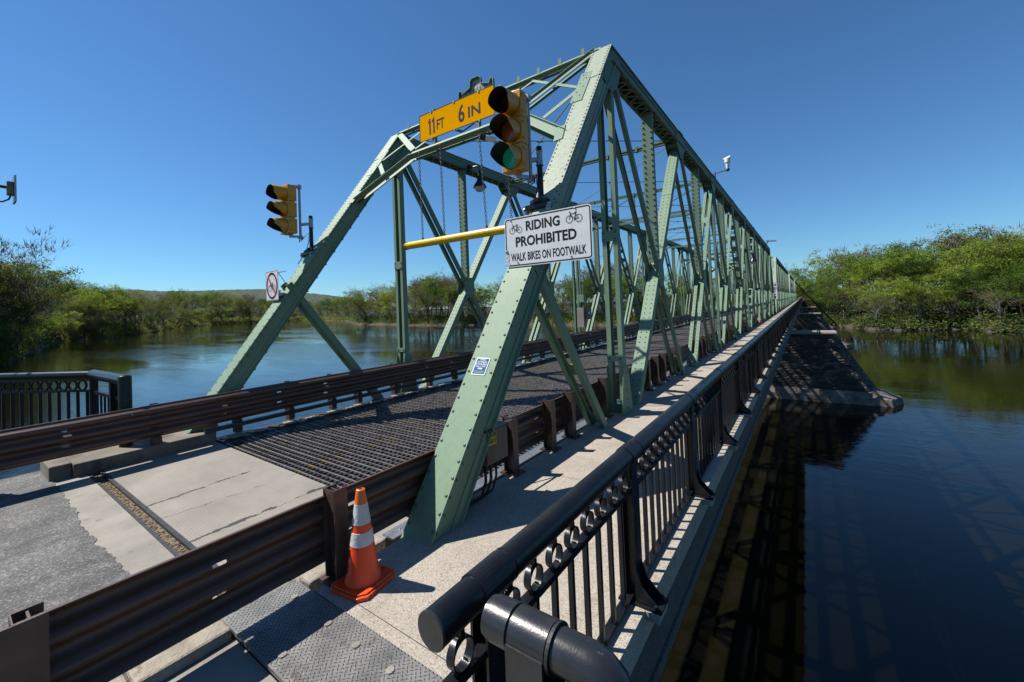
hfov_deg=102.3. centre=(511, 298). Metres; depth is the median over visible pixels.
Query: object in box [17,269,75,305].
budding tree
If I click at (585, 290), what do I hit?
leafy tree
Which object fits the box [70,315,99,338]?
budding tree
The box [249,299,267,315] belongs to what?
budding tree
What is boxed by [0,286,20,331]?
budding tree
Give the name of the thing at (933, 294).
leafy tree
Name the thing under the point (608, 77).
truss span
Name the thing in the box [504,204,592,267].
footwalk sign
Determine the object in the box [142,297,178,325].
budding tree
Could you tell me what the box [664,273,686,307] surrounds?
leafy tree
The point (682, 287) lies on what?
leafy tree
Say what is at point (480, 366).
blue notice
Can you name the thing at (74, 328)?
leafy tree
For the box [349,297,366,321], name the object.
leafy tree
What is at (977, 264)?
leafy tree
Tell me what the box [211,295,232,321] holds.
budding tree
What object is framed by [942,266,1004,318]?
leafy tree
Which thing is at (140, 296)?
budding tree
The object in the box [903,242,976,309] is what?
leafy tree
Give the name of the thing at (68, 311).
leafy tree
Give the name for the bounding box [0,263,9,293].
leafy tree
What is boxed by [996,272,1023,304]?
budding tree
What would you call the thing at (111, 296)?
budding tree
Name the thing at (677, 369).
guardrail post
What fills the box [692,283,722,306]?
budding tree
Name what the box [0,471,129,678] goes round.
road
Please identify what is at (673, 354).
guardrail post
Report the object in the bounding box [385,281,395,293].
leafy tree
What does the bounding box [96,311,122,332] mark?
budding tree
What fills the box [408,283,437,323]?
budding tree
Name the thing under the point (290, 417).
guardrail post
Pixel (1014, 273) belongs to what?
budding tree
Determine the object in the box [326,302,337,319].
budding tree
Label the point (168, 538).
joint grit
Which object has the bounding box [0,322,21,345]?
budding tree
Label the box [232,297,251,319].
budding tree
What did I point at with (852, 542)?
river water
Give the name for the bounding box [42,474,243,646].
concrete road slab
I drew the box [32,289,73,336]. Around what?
budding tree
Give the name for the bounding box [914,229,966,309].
leafy tree
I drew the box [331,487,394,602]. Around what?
traffic cone
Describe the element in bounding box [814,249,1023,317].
undergrowth
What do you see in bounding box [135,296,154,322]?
budding tree
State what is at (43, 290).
leafy tree
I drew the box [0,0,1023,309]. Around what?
sky
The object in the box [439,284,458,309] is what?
leafy tree
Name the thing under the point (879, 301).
budding tree
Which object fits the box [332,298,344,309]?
budding tree
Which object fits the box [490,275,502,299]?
budding tree
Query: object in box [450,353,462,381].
guardrail post
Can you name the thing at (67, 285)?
bare tree
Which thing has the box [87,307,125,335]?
budding tree
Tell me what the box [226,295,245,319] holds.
budding tree
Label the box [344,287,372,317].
budding tree
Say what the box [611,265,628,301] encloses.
leafy tree
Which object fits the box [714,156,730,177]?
traffic sensor
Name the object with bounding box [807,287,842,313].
leafy tree
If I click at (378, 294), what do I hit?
budding tree
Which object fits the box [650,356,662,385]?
guardrail post
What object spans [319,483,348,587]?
guardrail post
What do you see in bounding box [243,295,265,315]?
budding tree
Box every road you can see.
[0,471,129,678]
[223,306,767,517]
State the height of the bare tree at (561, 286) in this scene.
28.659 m
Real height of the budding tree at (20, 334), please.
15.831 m
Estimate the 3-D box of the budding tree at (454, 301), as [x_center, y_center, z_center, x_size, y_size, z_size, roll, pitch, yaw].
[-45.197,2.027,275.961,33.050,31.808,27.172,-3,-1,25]
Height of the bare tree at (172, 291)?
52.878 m
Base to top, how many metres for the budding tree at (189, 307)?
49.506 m
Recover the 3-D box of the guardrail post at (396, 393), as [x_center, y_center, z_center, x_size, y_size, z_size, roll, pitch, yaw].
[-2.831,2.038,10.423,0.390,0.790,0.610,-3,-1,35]
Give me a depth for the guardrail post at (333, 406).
8.96 m
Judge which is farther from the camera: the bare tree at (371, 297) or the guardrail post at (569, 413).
the bare tree at (371, 297)
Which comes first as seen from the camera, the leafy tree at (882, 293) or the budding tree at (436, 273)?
the leafy tree at (882, 293)
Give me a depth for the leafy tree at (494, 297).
262.22 m
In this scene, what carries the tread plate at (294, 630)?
on the footwalk at (505, 510)
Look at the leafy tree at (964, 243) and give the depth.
130.87 m
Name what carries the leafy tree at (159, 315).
on the ground
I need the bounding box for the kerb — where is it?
[109,534,384,681]
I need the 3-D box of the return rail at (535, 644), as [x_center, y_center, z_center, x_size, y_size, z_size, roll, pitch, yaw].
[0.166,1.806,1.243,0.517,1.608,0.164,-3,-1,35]
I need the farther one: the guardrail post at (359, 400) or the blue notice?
the guardrail post at (359, 400)
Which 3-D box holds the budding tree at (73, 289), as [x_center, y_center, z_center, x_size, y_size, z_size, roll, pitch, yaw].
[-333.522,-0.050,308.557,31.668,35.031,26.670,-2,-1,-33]
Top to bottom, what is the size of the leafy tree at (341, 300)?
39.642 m
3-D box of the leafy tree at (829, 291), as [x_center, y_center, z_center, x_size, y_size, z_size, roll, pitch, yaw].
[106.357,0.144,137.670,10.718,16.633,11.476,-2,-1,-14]
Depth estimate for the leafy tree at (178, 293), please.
593.94 m
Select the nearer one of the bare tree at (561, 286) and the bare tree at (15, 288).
the bare tree at (15, 288)
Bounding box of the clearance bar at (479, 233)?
[402,130,512,249]
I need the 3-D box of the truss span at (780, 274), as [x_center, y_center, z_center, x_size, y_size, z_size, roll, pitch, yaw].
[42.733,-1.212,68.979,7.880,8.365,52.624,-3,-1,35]
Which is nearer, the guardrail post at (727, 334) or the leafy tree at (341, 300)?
the guardrail post at (727, 334)
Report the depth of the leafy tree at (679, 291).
179.59 m
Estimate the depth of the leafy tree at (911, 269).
124.59 m
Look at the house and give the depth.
177.41 m
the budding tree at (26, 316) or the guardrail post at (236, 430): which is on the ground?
the budding tree at (26, 316)
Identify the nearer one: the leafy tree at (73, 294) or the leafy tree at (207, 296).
the leafy tree at (73, 294)
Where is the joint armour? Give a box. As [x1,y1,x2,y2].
[87,470,263,665]
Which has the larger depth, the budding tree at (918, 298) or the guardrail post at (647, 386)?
the budding tree at (918, 298)
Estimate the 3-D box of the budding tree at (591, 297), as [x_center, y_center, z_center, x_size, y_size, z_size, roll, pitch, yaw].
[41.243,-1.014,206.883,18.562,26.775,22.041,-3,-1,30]
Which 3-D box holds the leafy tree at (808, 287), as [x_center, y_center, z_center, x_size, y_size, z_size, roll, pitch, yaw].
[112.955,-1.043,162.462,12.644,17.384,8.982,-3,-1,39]
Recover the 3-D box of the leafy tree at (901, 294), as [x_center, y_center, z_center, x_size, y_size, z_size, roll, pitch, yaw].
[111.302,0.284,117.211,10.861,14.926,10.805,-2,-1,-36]
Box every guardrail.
[0,303,756,470]
[0,331,716,681]
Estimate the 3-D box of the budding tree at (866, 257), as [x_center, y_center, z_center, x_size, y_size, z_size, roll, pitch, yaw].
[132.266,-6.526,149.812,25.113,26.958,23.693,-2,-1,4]
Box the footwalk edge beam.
[630,301,802,681]
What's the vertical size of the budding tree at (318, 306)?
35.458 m
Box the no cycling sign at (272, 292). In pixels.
[266,270,286,300]
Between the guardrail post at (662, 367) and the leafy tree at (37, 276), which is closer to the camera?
the guardrail post at (662, 367)
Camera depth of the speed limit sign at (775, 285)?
47.46 m
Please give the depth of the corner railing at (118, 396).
7.50 m
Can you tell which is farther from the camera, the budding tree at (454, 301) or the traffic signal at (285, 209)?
the budding tree at (454, 301)
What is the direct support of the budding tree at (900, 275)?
on the ground
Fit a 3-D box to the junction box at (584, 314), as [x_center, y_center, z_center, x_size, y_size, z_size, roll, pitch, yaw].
[3.329,-0.493,19.302,0.580,3.650,0.350,-3,-1,35]
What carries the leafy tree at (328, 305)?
on the ground
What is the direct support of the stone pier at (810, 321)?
on the ground
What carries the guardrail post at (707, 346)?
on the footwalk at (505, 510)
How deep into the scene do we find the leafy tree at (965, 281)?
112.59 m
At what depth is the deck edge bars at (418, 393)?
8.42 m
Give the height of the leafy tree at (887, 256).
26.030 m
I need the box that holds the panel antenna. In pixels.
[0,175,16,204]
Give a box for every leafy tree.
[0,256,82,319]
[0,260,63,312]
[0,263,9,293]
[12,317,47,349]
[23,316,45,350]
[29,313,57,350]
[37,310,63,344]
[48,280,89,308]
[49,311,66,342]
[52,288,89,318]
[55,311,84,338]
[57,317,85,337]
[66,287,113,333]
[74,291,119,330]
[75,280,116,320]
[94,291,135,320]
[100,286,130,325]
[101,283,133,318]
[111,293,145,328]
[142,312,155,329]
[154,311,168,327]
[170,290,189,317]
[178,308,194,322]
[184,291,203,306]
[192,307,206,321]
[199,290,211,307]
[203,307,216,319]
[208,291,223,308]
[219,291,234,311]
[219,306,231,319]
[313,299,325,310]
[320,297,333,313]
[338,294,352,315]
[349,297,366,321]
[372,294,394,321]
[376,287,395,322]
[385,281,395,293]
[415,274,444,315]
[427,280,445,322]
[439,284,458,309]
[470,287,494,316]
[474,282,491,312]
[483,283,499,305]
[561,278,593,306]
[564,270,593,302]
[564,284,583,317]
[593,270,625,320]
[604,274,645,320]
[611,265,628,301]
[624,283,642,311]
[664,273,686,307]
[667,274,693,311]
[674,283,697,314]
[788,267,814,297]
[793,276,814,305]
[795,280,806,299]
[801,269,826,298]
[803,245,856,307]
[804,264,847,311]
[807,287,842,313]
[810,274,850,320]
[834,249,904,316]
[835,273,878,316]
[843,249,907,312]
[857,276,904,321]
[867,241,920,311]
[872,237,951,312]
[872,248,941,314]
[878,274,928,319]
[879,242,927,309]
[887,248,959,313]
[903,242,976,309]
[903,267,959,316]
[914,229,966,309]
[925,272,975,316]
[927,225,999,305]
[931,230,1023,310]
[936,263,991,317]
[940,227,1023,305]
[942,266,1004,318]
[968,238,1023,309]
[969,236,1023,309]
[970,266,1019,317]
[990,259,1023,318]
[1002,242,1023,270]
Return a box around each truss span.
[182,43,775,546]
[715,256,789,313]
[757,274,794,303]
[794,280,797,300]
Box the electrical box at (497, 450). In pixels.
[472,419,514,502]
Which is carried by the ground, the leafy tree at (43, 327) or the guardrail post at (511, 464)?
the leafy tree at (43, 327)
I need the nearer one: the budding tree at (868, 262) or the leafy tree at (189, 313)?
the budding tree at (868, 262)
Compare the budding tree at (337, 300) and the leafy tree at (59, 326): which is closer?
the leafy tree at (59, 326)
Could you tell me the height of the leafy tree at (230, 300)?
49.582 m
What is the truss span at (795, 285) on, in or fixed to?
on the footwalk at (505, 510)
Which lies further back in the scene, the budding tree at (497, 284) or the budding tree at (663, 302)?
the budding tree at (497, 284)
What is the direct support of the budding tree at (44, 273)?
on the ground
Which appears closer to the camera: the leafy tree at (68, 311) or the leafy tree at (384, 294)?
the leafy tree at (68, 311)
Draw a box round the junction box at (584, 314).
[577,260,591,326]
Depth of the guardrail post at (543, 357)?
16.14 m
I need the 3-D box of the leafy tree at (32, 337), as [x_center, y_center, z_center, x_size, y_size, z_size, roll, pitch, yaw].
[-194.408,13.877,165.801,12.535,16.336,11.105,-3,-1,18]
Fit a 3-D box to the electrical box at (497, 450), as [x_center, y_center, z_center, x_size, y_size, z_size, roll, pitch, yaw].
[-0.276,1.843,4.624,0.523,0.927,1.055,-3,-1,35]
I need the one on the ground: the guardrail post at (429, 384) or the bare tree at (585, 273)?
the bare tree at (585, 273)
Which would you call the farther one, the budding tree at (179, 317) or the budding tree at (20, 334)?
the budding tree at (179, 317)
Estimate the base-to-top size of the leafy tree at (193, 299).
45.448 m
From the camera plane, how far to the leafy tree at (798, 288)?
154.88 m
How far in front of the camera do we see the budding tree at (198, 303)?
711.61 m
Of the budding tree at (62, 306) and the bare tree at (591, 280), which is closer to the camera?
the budding tree at (62, 306)
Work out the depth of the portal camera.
8.29 m
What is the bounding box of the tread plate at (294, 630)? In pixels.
[222,579,442,681]
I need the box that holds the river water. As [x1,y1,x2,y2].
[0,320,1023,681]
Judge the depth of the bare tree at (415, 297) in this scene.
325.10 m
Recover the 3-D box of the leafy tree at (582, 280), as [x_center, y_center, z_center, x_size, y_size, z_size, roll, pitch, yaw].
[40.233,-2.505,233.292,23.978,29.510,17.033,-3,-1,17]
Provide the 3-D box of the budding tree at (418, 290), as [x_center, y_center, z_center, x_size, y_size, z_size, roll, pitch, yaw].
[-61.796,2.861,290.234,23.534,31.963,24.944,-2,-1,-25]
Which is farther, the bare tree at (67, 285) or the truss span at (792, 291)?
the bare tree at (67, 285)
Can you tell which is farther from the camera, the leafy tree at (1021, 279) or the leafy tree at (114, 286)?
the leafy tree at (114, 286)
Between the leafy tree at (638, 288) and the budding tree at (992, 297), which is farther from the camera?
the leafy tree at (638, 288)
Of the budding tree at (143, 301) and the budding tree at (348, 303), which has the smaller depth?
the budding tree at (348, 303)
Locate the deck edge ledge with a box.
[216,309,743,442]
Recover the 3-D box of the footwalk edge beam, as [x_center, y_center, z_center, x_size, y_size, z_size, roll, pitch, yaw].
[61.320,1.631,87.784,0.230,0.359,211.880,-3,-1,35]
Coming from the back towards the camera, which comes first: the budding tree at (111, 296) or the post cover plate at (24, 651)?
the budding tree at (111, 296)
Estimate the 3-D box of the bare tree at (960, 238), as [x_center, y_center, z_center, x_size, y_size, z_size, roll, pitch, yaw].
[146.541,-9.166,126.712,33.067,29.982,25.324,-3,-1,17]
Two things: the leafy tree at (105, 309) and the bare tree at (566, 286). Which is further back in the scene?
the leafy tree at (105, 309)
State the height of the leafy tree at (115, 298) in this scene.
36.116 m
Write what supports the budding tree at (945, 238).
on the ground
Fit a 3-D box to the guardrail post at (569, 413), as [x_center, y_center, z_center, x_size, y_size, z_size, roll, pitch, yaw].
[0.901,1.779,6.348,0.250,0.700,0.200,-3,-1,35]
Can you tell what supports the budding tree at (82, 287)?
on the ground
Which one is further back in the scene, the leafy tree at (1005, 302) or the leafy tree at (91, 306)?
the leafy tree at (91, 306)
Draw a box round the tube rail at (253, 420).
[204,305,756,433]
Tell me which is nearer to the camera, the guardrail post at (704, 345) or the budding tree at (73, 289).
the guardrail post at (704, 345)
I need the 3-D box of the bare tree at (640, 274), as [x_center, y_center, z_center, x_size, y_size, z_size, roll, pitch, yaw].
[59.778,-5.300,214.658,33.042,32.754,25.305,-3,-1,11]
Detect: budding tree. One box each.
[0,248,51,318]
[0,259,83,322]
[0,278,82,344]
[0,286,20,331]
[0,298,25,317]
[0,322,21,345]
[2,316,46,362]
[13,291,51,324]
[13,314,49,357]
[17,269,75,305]
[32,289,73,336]
[43,275,96,318]
[44,290,73,334]
[45,309,74,337]
[54,296,100,331]
[67,273,105,318]
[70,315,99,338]
[78,310,113,337]
[81,314,105,336]
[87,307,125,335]
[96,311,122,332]
[98,284,128,315]
[115,310,135,334]
[117,287,143,319]
[120,296,148,329]
[123,313,147,329]
[129,289,151,317]
[129,292,154,316]
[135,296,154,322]
[136,296,170,316]
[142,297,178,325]
[144,291,176,317]
[148,295,177,328]
[154,290,186,316]
[167,307,191,325]
[173,295,197,323]
[175,294,199,319]
[192,295,210,323]
[204,295,222,318]
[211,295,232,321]
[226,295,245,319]
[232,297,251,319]
[232,307,245,319]
[234,295,259,318]
[241,309,253,319]
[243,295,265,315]
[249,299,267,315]
[311,302,324,311]
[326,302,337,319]
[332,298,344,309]
[339,300,351,318]
[343,290,369,316]
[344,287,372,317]
[344,293,377,322]
[353,288,374,314]
[368,282,393,315]
[386,288,418,311]
[388,284,425,323]
[407,275,432,314]
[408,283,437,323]
[410,283,436,322]
[417,267,454,316]
[427,281,457,321]
[441,286,473,322]
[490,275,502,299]
[554,283,572,313]
[583,270,613,320]
[636,269,669,300]
[658,291,677,312]
[666,271,693,304]
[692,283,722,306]
[786,266,819,310]
[800,290,826,307]
[816,258,872,314]
[819,283,864,319]
[828,240,904,304]
[835,245,928,302]
[855,290,895,325]
[864,247,938,312]
[888,223,992,311]
[900,285,932,323]
[927,237,1023,311]
[931,279,967,317]
[949,227,1023,302]
[964,275,1023,327]
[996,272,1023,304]
[998,264,1023,302]
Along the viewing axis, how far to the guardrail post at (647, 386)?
9.40 m
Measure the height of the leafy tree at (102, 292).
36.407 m
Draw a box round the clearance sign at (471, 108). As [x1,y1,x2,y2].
[419,84,494,143]
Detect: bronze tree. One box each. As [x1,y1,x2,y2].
[364,295,381,319]
[409,274,426,319]
[440,274,457,306]
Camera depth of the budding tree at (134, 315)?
385.54 m
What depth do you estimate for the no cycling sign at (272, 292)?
8.56 m
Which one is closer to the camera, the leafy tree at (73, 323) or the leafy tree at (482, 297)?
the leafy tree at (73, 323)
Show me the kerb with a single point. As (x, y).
(171, 662)
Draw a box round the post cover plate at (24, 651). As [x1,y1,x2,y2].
[0,611,49,681]
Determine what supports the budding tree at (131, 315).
on the ground
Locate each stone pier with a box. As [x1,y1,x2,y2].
[767,329,903,407]
[793,313,852,347]
[799,307,836,329]
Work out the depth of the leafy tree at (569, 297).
219.49 m
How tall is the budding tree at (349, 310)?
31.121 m
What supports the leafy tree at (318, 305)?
on the ground
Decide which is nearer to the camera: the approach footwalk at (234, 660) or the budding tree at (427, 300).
the approach footwalk at (234, 660)
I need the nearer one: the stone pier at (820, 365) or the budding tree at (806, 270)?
the stone pier at (820, 365)
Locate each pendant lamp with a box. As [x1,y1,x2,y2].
[467,165,486,191]
[744,249,756,263]
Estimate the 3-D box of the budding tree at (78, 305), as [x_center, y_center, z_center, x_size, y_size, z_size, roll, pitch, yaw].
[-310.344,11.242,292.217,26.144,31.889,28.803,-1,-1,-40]
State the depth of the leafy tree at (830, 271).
158.14 m
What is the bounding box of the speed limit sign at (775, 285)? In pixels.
[773,282,777,299]
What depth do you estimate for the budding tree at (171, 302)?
537.66 m
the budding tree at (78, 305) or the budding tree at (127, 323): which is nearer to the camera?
the budding tree at (78, 305)
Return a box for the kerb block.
[40,430,216,481]
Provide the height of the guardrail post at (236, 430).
0.790 m
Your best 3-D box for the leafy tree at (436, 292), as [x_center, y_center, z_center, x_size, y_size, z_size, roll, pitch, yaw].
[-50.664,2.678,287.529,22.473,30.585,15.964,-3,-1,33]
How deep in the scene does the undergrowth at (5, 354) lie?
356.33 m
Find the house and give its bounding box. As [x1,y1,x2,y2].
[799,289,852,311]
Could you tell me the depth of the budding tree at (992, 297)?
101.45 m
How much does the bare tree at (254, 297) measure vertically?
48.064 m
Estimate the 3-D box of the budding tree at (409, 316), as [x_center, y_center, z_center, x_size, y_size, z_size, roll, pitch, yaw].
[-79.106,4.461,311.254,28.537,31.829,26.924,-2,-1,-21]
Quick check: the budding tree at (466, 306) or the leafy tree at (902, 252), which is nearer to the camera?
the leafy tree at (902, 252)
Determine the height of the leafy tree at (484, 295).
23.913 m
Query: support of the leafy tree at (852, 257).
on the ground
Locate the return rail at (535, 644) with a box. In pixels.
[480,593,631,681]
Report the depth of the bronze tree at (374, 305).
363.39 m
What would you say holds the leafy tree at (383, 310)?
on the ground
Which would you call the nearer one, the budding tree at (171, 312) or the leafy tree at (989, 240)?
the leafy tree at (989, 240)
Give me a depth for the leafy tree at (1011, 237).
123.17 m
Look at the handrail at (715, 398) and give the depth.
2.66 m
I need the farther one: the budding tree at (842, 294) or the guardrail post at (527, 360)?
the budding tree at (842, 294)
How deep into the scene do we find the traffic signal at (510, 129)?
5.59 m
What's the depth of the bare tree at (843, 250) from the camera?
160.27 m
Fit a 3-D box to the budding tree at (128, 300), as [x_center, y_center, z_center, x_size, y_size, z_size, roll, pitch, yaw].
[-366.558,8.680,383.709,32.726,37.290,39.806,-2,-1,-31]
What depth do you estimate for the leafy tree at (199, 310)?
684.59 m
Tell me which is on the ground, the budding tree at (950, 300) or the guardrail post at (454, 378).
the budding tree at (950, 300)
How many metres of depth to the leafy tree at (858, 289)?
131.97 m
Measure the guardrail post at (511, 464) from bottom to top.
0.700 m
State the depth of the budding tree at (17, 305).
121.85 m
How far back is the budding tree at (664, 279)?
201.70 m
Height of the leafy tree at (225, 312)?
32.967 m
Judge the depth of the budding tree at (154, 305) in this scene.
484.21 m
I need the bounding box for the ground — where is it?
[1,288,1022,364]
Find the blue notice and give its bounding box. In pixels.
[471,358,489,374]
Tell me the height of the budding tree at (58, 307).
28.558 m
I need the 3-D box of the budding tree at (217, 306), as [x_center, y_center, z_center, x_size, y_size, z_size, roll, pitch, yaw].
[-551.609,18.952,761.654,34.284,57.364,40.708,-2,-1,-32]
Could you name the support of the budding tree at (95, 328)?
on the ground
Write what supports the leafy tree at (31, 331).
on the ground
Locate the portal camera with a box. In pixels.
[479,133,496,144]
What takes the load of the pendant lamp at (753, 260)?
hanging from the truss span at (608, 77)
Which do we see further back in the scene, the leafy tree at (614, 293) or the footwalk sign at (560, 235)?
the leafy tree at (614, 293)
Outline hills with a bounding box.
[26,289,418,321]
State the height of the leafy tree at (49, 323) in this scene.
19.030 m
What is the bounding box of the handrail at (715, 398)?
[418,298,802,681]
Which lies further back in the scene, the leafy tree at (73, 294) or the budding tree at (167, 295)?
the budding tree at (167, 295)
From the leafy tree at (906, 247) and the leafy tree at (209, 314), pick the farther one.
the leafy tree at (209, 314)
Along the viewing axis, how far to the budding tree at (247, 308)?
787.84 m
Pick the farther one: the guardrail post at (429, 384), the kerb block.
the guardrail post at (429, 384)
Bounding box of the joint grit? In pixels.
[93,473,262,666]
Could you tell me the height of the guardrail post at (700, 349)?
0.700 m
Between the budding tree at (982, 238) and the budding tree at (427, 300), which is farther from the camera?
the budding tree at (427, 300)
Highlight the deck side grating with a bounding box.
[383,361,692,539]
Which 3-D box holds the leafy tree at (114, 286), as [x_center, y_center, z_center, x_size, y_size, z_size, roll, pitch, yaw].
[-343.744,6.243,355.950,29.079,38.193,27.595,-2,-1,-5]
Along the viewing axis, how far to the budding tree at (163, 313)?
462.48 m
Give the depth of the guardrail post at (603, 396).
7.40 m
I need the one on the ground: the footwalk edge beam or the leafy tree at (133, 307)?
the leafy tree at (133, 307)
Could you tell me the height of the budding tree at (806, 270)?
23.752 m
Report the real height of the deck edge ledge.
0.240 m
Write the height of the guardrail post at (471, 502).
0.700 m
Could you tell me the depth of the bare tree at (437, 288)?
306.07 m
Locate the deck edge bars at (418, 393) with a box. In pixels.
[221,310,742,494]
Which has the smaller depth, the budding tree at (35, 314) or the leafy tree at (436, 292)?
the budding tree at (35, 314)
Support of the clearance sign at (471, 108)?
attached to the truss span at (608, 77)
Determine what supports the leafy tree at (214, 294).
on the ground
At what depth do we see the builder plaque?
9.31 m
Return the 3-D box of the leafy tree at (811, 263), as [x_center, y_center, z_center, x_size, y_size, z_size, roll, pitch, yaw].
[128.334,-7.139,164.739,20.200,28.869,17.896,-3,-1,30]
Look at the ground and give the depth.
270.90 m
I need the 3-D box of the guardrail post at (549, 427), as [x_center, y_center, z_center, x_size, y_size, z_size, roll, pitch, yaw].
[0.541,1.784,5.842,0.250,0.700,0.200,-3,-1,35]
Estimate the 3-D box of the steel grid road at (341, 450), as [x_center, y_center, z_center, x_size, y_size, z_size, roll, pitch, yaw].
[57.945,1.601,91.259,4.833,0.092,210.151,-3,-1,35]
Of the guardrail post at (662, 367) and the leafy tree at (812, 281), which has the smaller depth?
the guardrail post at (662, 367)
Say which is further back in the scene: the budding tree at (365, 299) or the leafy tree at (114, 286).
the budding tree at (365, 299)
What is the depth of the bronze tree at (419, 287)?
310.72 m
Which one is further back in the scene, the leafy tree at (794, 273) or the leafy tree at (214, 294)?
the leafy tree at (214, 294)
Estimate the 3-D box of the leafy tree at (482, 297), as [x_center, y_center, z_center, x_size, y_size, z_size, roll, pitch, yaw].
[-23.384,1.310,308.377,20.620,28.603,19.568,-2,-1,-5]
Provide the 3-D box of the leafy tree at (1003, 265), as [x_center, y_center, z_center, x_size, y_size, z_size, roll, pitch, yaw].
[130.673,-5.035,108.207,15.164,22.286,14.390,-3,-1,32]
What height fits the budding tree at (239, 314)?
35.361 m
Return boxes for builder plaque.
[458,75,494,98]
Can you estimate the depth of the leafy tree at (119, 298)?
371.76 m
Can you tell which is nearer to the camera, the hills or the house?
the house
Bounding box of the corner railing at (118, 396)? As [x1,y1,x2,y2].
[0,370,132,447]
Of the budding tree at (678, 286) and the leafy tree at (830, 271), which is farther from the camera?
the budding tree at (678, 286)
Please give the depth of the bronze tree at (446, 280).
292.29 m
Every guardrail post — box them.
[8,600,47,626]
[149,403,161,445]
[227,389,267,438]
[282,381,316,424]
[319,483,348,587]
[326,374,355,413]
[353,369,379,406]
[389,363,413,396]
[424,358,446,387]
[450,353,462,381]
[468,498,478,507]
[500,414,525,477]
[524,341,538,362]
[539,352,552,359]
[540,399,561,452]
[561,391,581,439]
[597,377,613,418]
[644,359,654,391]
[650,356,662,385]
[658,353,669,381]
[668,349,678,375]
[675,346,681,371]
[693,339,700,360]
[699,338,704,357]
[701,336,708,355]
[706,334,713,352]
[726,327,730,341]
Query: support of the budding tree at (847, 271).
on the ground
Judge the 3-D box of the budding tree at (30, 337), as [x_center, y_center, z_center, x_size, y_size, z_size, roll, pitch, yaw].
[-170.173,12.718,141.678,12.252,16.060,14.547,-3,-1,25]
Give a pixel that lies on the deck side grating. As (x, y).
(396, 532)
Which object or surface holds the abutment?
on the ground
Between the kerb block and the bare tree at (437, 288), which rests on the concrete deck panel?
the kerb block
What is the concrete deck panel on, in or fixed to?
on the truss span at (608, 77)
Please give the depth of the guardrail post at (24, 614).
1.96 m
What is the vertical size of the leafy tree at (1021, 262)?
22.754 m
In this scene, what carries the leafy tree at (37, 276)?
on the ground
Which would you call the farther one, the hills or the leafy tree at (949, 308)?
the hills
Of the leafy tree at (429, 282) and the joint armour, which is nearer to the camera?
the joint armour
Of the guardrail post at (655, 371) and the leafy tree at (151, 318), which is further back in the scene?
the leafy tree at (151, 318)
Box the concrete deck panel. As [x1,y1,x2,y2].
[104,442,407,597]
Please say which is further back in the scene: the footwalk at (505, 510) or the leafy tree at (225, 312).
the leafy tree at (225, 312)
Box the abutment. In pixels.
[802,299,817,307]
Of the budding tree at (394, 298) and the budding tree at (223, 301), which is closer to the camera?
the budding tree at (394, 298)
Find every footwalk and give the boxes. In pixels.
[165,639,276,681]
[314,299,798,681]
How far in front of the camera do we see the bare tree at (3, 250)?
140.84 m
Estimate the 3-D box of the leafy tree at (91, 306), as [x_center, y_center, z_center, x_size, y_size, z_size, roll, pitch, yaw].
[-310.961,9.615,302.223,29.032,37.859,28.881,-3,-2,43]
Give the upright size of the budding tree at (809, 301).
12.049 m
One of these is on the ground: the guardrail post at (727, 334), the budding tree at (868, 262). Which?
the budding tree at (868, 262)
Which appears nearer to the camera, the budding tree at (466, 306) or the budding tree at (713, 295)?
the budding tree at (713, 295)
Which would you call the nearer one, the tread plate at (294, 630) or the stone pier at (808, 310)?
the tread plate at (294, 630)
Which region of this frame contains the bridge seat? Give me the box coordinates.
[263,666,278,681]
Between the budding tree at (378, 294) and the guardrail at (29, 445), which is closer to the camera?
the guardrail at (29, 445)
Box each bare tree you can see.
[0,225,71,358]
[0,257,42,324]
[38,275,80,319]
[166,288,196,312]
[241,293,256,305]
[361,288,389,317]
[408,275,425,317]
[421,273,455,316]
[554,273,576,308]
[558,276,572,315]
[576,261,613,308]
[580,254,614,309]
[604,262,644,304]
[818,245,894,306]
[928,221,1023,290]
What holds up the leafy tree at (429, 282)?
on the ground
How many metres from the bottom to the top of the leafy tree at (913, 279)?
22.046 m
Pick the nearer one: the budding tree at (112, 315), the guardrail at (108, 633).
the guardrail at (108, 633)
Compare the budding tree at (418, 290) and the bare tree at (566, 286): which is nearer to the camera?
the bare tree at (566, 286)
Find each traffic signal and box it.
[266,184,313,263]
[488,86,552,214]
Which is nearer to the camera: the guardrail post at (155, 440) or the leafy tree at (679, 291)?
the guardrail post at (155, 440)
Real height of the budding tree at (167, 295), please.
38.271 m
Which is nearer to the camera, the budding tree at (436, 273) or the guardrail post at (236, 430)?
the guardrail post at (236, 430)
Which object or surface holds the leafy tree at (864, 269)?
on the ground
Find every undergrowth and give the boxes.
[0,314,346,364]
[342,273,804,322]
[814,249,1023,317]
[820,304,1023,331]
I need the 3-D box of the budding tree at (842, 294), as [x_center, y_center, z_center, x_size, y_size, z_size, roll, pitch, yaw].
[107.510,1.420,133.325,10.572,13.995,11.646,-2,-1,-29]
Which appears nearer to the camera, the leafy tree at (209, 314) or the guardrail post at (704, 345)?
the guardrail post at (704, 345)
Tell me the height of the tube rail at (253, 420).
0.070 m

